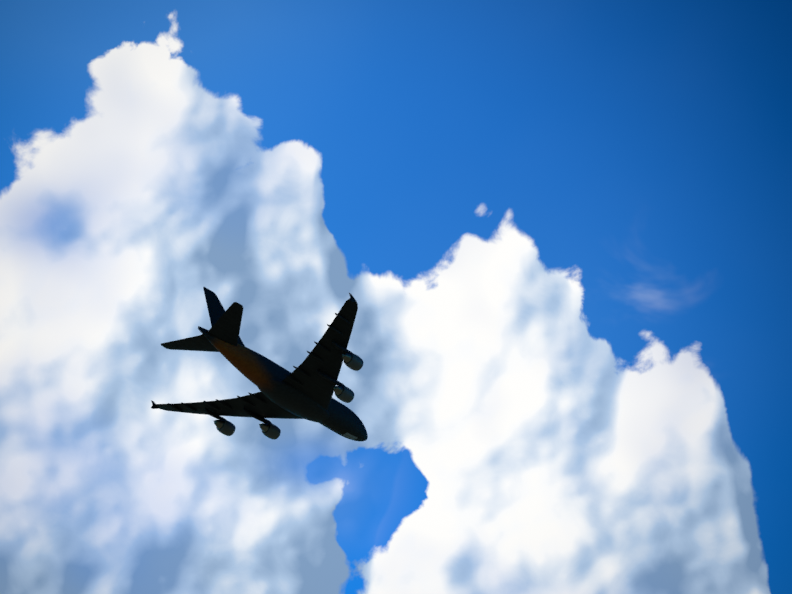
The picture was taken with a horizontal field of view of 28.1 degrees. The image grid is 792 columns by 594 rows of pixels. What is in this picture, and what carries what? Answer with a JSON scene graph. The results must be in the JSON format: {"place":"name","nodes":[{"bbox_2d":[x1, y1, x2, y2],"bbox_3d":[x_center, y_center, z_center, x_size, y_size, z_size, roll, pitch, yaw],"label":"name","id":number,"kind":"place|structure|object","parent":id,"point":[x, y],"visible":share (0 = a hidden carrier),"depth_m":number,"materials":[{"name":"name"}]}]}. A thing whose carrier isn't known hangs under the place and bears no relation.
{"place":"outdoors","nodes":[
{"label":"outdoors","id":0,"kind":"place"},
{"bbox_2d":[151,287,367,440],"bbox_3d":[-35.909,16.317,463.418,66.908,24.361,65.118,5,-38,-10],"label":"aircraft","id":1,"kind":"object","parent":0,"point":[306,388],"visible":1,"depth_m":460.87,"materials":[{"name":"paint"}]},
{"bbox_2d":[0,0,791,593],"label":"sky","id":2,"kind":"structure","parent":0,"point":[559,232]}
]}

